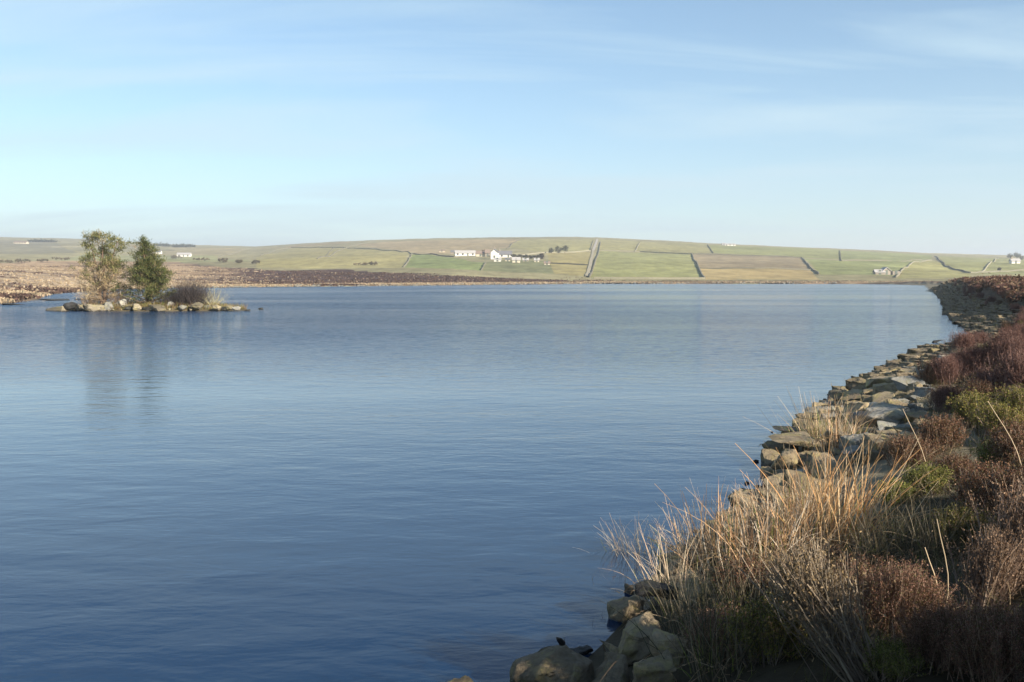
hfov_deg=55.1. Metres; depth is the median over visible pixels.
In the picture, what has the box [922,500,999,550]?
heather bush
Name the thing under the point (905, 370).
stone
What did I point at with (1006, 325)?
heather bush
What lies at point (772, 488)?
stone
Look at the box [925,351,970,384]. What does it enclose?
heather bush
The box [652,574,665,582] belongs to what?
stone
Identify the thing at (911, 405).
stone
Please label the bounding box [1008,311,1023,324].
heather bush
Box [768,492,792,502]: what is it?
stone
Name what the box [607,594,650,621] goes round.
stone
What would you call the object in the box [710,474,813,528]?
rush tussock
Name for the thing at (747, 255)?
field wall
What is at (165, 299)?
bare shrub
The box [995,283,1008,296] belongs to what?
heather bush
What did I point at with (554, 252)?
field wall
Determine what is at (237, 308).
island boulder
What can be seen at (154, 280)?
pine tree
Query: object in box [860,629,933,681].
heather bush
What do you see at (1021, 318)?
heather bush
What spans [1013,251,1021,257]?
tree
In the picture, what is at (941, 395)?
heather bush
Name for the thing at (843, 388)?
stone
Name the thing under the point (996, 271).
field wall
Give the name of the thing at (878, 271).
farm building
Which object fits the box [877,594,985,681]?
heather bush
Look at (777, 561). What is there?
heather bush
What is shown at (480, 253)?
farm building
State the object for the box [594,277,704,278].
field wall
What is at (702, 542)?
stone
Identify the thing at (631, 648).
stone
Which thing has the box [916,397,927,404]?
stone
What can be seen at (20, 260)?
moor bush
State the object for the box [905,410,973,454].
heather bush
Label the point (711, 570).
rush tussock
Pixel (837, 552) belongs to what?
heather bush
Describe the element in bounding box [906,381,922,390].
stone
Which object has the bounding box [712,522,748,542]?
stone
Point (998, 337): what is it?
heather bush
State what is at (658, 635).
stone
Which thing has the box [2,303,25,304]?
peat spit
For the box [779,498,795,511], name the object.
stone
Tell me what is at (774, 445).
stone
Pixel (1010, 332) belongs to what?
heather bush
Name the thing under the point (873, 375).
stone
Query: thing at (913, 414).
stone
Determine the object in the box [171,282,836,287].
rubble
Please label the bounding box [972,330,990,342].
heather bush
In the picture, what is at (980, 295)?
heather bush
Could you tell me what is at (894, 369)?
stone
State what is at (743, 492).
stone
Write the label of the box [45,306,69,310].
island boulder
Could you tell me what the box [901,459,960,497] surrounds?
heather bush
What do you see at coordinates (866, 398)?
stone
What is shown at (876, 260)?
field wall
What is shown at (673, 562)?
stone
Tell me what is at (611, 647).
stone
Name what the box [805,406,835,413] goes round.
stone
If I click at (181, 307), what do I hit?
island boulder
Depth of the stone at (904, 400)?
15.94 m
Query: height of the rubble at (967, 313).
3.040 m
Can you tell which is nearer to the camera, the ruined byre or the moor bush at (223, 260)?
the ruined byre
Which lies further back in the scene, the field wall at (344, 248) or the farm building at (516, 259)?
the field wall at (344, 248)
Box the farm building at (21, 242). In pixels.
[14,241,28,243]
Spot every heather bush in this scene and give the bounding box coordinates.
[678,599,745,663]
[708,552,782,612]
[713,587,815,667]
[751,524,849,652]
[755,547,827,592]
[785,535,860,570]
[817,546,900,620]
[833,551,968,638]
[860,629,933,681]
[872,476,918,506]
[876,432,944,469]
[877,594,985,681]
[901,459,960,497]
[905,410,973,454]
[907,358,948,383]
[920,450,982,483]
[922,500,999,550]
[924,382,962,412]
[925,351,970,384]
[925,383,962,407]
[925,583,1023,681]
[932,519,1023,612]
[934,455,1022,513]
[939,329,981,349]
[943,386,1006,428]
[948,341,997,376]
[955,474,1023,594]
[956,461,1023,535]
[957,376,1004,401]
[964,363,1019,392]
[967,398,1023,440]
[967,435,1018,469]
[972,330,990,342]
[973,344,1023,396]
[974,287,982,292]
[975,327,1023,366]
[976,292,984,297]
[980,338,999,364]
[980,415,1023,470]
[984,296,996,302]
[990,334,1023,366]
[991,381,1023,420]
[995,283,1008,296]
[995,320,1016,331]
[996,327,1023,340]
[1003,289,1016,296]
[1003,294,1013,304]
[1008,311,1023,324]
[1009,303,1020,312]
[1009,322,1023,335]
[1013,314,1023,323]
[1017,291,1023,300]
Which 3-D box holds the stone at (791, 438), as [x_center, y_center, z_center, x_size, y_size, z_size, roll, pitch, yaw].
[4.026,1.429,13.814,0.767,0.186,0.735,-7,7,-17]
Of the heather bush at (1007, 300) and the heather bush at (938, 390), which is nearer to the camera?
the heather bush at (938, 390)
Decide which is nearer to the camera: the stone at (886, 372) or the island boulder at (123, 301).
the stone at (886, 372)
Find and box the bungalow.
[454,250,475,255]
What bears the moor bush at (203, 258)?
on the ground at (616, 257)
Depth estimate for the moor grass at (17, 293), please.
298.05 m
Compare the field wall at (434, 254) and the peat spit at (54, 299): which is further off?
the field wall at (434, 254)
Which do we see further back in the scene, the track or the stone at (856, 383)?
the track
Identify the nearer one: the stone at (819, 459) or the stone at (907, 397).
the stone at (819, 459)
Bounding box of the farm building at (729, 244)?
[723,243,735,245]
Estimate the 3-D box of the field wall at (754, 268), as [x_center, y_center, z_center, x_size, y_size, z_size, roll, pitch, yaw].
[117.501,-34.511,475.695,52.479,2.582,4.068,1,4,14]
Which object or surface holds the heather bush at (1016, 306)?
on the ground at (616, 257)
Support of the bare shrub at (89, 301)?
on the ground at (616, 257)
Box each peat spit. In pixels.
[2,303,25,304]
[36,299,68,300]
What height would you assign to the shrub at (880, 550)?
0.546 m
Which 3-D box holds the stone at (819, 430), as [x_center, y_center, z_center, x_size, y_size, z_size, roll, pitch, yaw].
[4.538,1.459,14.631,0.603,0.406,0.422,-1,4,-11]
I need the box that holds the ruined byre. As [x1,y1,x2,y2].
[891,270,899,274]
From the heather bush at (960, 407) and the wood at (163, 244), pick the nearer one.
the heather bush at (960, 407)
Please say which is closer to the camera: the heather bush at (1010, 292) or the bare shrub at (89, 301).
the heather bush at (1010, 292)
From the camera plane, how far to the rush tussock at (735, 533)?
8.15 m
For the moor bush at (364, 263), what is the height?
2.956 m
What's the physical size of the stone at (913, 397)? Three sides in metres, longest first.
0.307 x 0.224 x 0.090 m
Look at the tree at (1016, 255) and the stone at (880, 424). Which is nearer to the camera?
the stone at (880, 424)
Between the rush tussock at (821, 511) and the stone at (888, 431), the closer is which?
the rush tussock at (821, 511)
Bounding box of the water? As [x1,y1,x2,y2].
[0,284,965,681]
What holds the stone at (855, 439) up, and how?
on the ground at (616, 257)
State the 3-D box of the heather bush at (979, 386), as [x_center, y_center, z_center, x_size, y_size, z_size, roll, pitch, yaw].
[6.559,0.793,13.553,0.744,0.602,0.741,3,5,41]
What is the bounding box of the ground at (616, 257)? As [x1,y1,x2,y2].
[0,237,1023,681]
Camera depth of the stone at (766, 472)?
12.86 m
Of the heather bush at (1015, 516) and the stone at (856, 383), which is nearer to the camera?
the heather bush at (1015, 516)
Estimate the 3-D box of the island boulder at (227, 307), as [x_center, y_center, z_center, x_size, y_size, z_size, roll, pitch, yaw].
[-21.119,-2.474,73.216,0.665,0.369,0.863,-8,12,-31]
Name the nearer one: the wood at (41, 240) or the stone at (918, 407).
the stone at (918, 407)
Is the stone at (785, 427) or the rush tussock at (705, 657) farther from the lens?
the stone at (785, 427)
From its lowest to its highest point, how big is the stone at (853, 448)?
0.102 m
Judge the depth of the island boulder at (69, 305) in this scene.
72.84 m
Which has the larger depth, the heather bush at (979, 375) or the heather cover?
the heather cover
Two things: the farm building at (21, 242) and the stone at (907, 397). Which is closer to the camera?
the stone at (907, 397)
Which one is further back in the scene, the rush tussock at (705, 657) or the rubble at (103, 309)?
the rubble at (103, 309)
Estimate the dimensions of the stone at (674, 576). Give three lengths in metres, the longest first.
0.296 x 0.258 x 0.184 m
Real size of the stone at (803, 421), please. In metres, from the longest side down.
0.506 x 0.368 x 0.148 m
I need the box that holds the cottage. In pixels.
[1009,257,1020,263]
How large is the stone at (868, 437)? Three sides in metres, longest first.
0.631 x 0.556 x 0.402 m
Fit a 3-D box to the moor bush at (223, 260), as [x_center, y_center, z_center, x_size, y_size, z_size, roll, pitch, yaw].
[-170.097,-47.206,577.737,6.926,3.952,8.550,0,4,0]
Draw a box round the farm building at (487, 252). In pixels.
[485,250,490,256]
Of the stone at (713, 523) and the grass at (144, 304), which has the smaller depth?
the stone at (713, 523)
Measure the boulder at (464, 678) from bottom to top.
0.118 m
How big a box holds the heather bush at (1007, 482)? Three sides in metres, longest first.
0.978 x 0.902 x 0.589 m
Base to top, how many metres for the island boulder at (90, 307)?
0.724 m
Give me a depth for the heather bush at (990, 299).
62.29 m
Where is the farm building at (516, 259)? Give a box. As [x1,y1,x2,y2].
[512,257,520,262]
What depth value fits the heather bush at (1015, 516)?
6.03 m
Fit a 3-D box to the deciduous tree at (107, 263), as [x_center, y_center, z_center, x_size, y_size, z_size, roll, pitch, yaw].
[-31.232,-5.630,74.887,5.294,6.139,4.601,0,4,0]
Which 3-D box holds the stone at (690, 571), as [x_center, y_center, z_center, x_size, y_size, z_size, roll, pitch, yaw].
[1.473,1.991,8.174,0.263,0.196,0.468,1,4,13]
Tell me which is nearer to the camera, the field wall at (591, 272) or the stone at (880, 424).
the stone at (880, 424)
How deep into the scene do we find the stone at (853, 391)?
20.17 m
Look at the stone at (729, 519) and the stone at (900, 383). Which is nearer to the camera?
the stone at (729, 519)
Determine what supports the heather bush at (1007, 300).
on the ground at (616, 257)
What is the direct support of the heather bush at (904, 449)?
on the ground at (616, 257)
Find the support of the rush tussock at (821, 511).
on the ground at (616, 257)
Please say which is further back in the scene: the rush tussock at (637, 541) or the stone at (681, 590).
the rush tussock at (637, 541)
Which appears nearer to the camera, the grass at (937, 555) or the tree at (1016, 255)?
the grass at (937, 555)
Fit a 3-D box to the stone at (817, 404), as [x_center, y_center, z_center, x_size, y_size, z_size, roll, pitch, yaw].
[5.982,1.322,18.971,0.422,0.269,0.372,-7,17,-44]
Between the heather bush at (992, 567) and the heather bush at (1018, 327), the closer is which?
the heather bush at (992, 567)
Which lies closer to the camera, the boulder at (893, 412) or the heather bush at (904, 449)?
the heather bush at (904, 449)
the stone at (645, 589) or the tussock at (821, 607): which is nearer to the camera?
the tussock at (821, 607)
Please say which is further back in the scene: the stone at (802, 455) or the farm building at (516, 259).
the farm building at (516, 259)
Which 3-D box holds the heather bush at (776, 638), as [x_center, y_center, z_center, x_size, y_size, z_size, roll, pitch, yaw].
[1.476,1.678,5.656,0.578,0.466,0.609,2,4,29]
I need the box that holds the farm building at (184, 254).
[176,253,191,256]
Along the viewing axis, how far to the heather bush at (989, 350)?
18.54 m
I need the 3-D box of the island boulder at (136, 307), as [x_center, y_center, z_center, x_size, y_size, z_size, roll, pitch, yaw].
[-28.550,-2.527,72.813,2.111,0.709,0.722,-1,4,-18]
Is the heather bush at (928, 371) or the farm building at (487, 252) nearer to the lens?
the heather bush at (928, 371)
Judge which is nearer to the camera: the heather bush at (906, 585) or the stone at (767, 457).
the heather bush at (906, 585)
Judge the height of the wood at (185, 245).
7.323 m
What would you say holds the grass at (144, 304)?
on the ground at (616, 257)
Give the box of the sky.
[0,0,1023,255]
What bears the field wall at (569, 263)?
on the ground at (616, 257)
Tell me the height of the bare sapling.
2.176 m
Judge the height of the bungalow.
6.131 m
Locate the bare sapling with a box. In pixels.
[201,283,233,306]
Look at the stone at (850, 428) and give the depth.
14.36 m
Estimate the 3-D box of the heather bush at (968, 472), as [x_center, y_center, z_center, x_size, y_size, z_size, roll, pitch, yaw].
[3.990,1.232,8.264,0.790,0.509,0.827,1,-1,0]
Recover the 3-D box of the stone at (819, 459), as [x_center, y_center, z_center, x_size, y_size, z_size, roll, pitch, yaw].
[3.849,1.604,11.989,0.481,0.348,0.530,14,22,25]
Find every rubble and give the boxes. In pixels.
[69,304,242,310]
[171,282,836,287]
[685,279,1019,576]
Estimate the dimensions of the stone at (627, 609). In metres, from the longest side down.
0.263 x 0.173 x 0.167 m
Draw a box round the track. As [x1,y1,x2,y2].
[585,250,593,275]
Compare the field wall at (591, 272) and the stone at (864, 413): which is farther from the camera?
the field wall at (591, 272)
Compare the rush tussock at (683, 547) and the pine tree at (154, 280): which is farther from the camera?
the pine tree at (154, 280)
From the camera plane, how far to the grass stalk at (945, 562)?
5.49 m
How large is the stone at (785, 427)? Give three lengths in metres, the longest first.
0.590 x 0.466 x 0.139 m
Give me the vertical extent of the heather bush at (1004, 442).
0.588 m
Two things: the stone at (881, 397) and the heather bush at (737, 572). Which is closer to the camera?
the heather bush at (737, 572)
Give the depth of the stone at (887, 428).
13.30 m
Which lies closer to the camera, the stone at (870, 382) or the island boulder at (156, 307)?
the stone at (870, 382)
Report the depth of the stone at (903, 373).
21.39 m
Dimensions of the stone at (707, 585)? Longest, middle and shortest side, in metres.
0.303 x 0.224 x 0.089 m
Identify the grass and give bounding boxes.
[0,263,919,303]
[81,300,246,309]
[791,291,1023,681]
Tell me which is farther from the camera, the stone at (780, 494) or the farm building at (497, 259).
the farm building at (497, 259)
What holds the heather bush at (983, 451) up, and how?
on the ground at (616, 257)
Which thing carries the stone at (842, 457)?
on the ground at (616, 257)
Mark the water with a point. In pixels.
(374, 484)
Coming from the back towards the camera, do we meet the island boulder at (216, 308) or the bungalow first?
the bungalow
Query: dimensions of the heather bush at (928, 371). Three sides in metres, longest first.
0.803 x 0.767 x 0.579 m
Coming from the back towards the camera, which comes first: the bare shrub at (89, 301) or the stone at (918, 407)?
the bare shrub at (89, 301)
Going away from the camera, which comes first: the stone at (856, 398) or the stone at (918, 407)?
the stone at (918, 407)
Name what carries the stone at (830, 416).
on the ground at (616, 257)
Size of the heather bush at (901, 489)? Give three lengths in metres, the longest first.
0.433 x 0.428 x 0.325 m
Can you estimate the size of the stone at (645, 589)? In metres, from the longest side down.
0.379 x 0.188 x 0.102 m
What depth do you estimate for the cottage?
619.80 m
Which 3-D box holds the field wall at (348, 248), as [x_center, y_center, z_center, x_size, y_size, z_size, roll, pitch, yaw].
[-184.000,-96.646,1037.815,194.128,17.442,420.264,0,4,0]
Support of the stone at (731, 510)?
on the ground at (616, 257)
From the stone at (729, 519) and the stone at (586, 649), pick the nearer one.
the stone at (586, 649)
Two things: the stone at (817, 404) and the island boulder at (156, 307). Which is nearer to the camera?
the stone at (817, 404)
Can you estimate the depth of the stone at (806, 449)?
14.11 m
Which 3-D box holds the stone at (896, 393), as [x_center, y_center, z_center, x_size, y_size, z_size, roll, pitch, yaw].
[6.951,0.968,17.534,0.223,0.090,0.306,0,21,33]
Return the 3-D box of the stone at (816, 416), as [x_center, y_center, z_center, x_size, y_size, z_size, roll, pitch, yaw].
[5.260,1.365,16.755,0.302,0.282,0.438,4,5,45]
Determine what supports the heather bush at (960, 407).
on the ground at (616, 257)
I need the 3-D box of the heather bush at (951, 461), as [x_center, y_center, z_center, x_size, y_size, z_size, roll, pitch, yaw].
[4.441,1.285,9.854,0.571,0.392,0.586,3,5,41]
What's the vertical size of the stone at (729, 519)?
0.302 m
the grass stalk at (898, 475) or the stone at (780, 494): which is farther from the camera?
the stone at (780, 494)
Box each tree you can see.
[67,228,133,304]
[107,236,177,304]
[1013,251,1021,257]
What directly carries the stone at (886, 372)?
on the ground at (616, 257)
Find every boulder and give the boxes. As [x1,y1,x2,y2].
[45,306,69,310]
[63,302,77,309]
[75,304,86,310]
[83,304,104,311]
[101,302,113,310]
[113,299,127,306]
[118,303,141,310]
[149,304,165,311]
[178,305,187,309]
[190,302,203,310]
[212,305,220,310]
[224,305,232,310]
[232,306,240,310]
[448,675,473,681]
[510,645,594,681]
[866,402,909,425]
[883,426,922,440]
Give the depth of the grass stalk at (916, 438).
9.45 m
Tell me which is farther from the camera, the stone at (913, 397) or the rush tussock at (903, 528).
the stone at (913, 397)
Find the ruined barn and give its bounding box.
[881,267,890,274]
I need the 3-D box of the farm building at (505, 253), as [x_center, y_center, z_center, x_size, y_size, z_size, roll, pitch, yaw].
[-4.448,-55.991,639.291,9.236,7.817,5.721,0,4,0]
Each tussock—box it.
[581,518,672,567]
[592,524,729,621]
[600,561,820,681]
[601,550,747,662]
[613,476,792,569]
[622,541,855,657]
[626,503,734,573]
[642,470,815,575]
[665,479,871,571]
[671,538,761,602]
[698,580,802,627]
[700,483,879,557]
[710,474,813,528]
[728,518,895,681]
[735,418,938,556]
[746,464,850,524]
[753,386,885,449]
[764,457,877,514]
[776,433,946,545]
[790,395,891,455]
[828,479,984,559]
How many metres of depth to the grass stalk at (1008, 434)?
9.16 m
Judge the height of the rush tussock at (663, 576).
0.716 m
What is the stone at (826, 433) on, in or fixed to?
on the ground at (616, 257)
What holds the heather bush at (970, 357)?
on the ground at (616, 257)
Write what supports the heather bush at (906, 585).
on the ground at (616, 257)
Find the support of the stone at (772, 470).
on the ground at (616, 257)
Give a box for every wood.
[27,238,60,241]
[154,241,170,245]
[169,243,195,246]
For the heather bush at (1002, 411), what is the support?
on the ground at (616, 257)
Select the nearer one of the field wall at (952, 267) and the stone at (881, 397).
the stone at (881, 397)
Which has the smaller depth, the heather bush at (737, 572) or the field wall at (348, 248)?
the heather bush at (737, 572)
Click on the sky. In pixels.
(883, 125)
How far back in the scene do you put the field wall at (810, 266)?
494.57 m
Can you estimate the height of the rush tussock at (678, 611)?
0.663 m
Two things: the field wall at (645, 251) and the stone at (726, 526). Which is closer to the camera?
the stone at (726, 526)
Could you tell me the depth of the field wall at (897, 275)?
550.68 m
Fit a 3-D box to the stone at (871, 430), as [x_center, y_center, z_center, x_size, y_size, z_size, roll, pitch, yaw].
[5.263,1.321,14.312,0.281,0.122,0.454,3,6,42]
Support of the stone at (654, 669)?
on the ground at (616, 257)
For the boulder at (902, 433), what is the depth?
11.61 m
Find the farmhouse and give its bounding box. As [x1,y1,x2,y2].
[490,247,499,258]
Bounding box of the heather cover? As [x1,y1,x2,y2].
[949,273,1023,301]
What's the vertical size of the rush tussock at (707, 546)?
0.939 m
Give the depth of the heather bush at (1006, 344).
17.49 m
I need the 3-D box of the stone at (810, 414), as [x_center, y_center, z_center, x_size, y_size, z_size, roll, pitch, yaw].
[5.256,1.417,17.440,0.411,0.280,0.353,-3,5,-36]
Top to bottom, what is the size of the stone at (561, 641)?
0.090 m
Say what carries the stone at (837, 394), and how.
on the ground at (616, 257)
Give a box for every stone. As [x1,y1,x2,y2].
[556,636,565,645]
[570,645,593,653]
[591,641,630,681]
[599,639,617,652]
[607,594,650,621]
[610,596,644,623]
[618,611,660,665]
[624,576,635,594]
[632,649,675,681]
[635,579,678,599]
[649,628,688,667]
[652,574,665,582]
[654,549,688,575]
[660,577,700,609]
[664,573,695,585]
[678,568,702,579]
[686,534,710,550]
[700,577,717,591]
[703,520,720,536]
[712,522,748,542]
[720,516,751,524]
[723,504,741,513]
[727,490,764,511]
[729,509,755,517]
[745,515,776,553]
[756,484,788,502]
[757,503,778,509]
[760,440,797,453]
[760,449,779,466]
[760,466,771,475]
[763,473,783,485]
[768,431,824,450]
[768,467,785,474]
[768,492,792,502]
[770,443,797,469]
[773,426,799,432]
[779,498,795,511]
[783,469,823,493]
[792,418,809,425]
[792,419,810,430]
[795,412,816,418]
[796,466,807,473]
[797,449,816,466]
[802,434,824,450]
[804,420,833,430]
[804,448,817,474]
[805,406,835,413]
[806,425,827,435]
[810,451,846,478]
[812,402,829,406]
[812,411,824,420]
[820,412,839,419]
[821,427,848,441]
[827,389,843,401]
[830,446,841,453]
[831,385,847,391]
[833,455,852,468]
[838,424,860,434]
[839,432,868,449]
[841,394,861,401]
[841,398,868,412]
[841,445,859,453]
[843,389,862,395]
[845,377,865,390]
[846,411,867,424]
[857,449,885,465]
[860,433,899,453]
[861,394,871,401]
[861,427,877,433]
[862,389,872,394]
[865,376,893,387]
[869,374,885,377]
[871,391,895,402]
[872,383,896,392]
[875,429,901,434]
[877,421,898,429]
[879,371,890,374]
[884,426,907,430]
[886,398,907,406]
[889,366,901,372]
[891,375,924,391]
[892,422,911,431]
[893,398,909,403]
[894,390,905,396]
[895,371,913,376]
[899,368,916,371]
[903,393,912,399]
[905,411,931,421]
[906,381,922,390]
[907,403,922,408]
[910,395,918,401]
[911,380,934,400]
[911,401,933,411]
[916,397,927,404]
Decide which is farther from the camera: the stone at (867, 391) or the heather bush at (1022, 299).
the heather bush at (1022, 299)
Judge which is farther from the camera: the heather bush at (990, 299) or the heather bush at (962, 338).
the heather bush at (990, 299)
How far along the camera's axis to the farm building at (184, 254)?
867.15 m
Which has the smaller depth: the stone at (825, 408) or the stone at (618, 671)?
the stone at (618, 671)
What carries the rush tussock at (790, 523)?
on the ground at (616, 257)
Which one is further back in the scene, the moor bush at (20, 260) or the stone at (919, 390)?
the moor bush at (20, 260)
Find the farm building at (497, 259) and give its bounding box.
[493,258,501,261]
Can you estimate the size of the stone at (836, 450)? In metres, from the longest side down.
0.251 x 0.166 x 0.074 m
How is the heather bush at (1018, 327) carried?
on the ground at (616, 257)
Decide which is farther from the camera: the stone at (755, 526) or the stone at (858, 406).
the stone at (858, 406)
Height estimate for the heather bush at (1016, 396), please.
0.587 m
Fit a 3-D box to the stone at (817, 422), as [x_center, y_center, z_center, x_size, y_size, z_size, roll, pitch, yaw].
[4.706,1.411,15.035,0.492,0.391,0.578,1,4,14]
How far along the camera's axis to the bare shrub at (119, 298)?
75.08 m
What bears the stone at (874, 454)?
on the ground at (616, 257)
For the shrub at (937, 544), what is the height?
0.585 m
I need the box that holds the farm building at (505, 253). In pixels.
[498,249,511,256]
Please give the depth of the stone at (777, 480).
12.00 m
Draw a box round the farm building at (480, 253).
[476,251,484,255]
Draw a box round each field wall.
[291,247,408,251]
[317,241,375,258]
[413,253,453,256]
[512,250,590,255]
[550,262,588,264]
[589,241,600,277]
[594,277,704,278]
[599,250,691,253]
[692,253,801,257]
[692,254,705,278]
[700,267,810,269]
[802,257,819,273]
[841,259,928,260]
[895,259,931,277]
[934,256,969,272]
[970,269,1023,272]
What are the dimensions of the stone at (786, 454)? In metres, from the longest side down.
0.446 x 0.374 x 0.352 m
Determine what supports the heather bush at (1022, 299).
on the ground at (616, 257)
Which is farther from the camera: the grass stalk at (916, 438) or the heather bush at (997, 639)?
the grass stalk at (916, 438)
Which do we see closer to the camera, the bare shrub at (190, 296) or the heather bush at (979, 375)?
the heather bush at (979, 375)
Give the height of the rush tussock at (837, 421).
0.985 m
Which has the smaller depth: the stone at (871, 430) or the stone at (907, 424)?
the stone at (907, 424)
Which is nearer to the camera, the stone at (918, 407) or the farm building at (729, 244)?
the stone at (918, 407)
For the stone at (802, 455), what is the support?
on the ground at (616, 257)
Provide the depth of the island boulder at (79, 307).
73.07 m
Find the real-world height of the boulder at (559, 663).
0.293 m
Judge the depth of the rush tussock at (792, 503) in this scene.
9.60 m
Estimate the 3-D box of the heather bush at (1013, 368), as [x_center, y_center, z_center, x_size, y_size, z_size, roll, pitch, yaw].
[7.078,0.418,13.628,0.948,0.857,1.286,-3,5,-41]
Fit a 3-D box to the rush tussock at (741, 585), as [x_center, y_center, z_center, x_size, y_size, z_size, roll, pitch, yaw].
[1.464,1.695,6.349,1.419,0.710,1.360,2,4,26]
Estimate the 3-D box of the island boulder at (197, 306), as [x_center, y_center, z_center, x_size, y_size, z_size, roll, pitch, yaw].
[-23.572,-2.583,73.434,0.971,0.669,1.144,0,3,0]
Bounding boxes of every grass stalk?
[863,438,918,520]
[903,410,926,466]
[924,547,937,584]
[936,519,948,605]
[988,402,1022,471]
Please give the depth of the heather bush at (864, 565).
6.14 m
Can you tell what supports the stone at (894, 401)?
on the ground at (616, 257)
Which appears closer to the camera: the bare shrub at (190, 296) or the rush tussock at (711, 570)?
the rush tussock at (711, 570)
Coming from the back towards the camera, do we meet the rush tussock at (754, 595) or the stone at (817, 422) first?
the stone at (817, 422)
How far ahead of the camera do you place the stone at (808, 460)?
12.35 m
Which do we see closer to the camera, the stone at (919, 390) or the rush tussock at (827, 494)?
the rush tussock at (827, 494)
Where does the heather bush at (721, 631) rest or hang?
on the ground at (616, 257)
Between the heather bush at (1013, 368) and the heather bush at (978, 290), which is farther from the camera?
the heather bush at (978, 290)
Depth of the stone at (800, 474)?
11.03 m
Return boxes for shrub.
[75,291,101,304]
[99,287,140,302]
[153,288,178,303]
[160,275,222,305]
[808,508,926,567]
[863,495,994,569]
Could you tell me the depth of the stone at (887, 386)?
18.73 m
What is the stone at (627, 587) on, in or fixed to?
on the ground at (616, 257)
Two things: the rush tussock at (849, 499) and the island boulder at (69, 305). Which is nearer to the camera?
the rush tussock at (849, 499)
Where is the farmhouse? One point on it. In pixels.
(494, 252)
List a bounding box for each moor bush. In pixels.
[15,258,30,262]
[193,257,209,260]
[218,258,228,261]
[353,262,370,264]
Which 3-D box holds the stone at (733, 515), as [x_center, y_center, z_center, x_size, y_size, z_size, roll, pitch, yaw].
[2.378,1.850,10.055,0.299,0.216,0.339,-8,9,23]
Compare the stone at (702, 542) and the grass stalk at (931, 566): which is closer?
the grass stalk at (931, 566)
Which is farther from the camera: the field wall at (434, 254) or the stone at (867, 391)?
the field wall at (434, 254)
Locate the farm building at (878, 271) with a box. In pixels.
[872,269,885,274]
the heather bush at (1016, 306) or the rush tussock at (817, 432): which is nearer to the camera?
the rush tussock at (817, 432)
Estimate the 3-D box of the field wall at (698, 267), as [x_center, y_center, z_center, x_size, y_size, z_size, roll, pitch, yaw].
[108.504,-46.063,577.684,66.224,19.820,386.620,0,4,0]
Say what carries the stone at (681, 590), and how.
on the ground at (616, 257)
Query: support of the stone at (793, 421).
on the ground at (616, 257)
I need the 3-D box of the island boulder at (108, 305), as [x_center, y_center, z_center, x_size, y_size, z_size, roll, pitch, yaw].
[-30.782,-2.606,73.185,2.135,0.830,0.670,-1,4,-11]

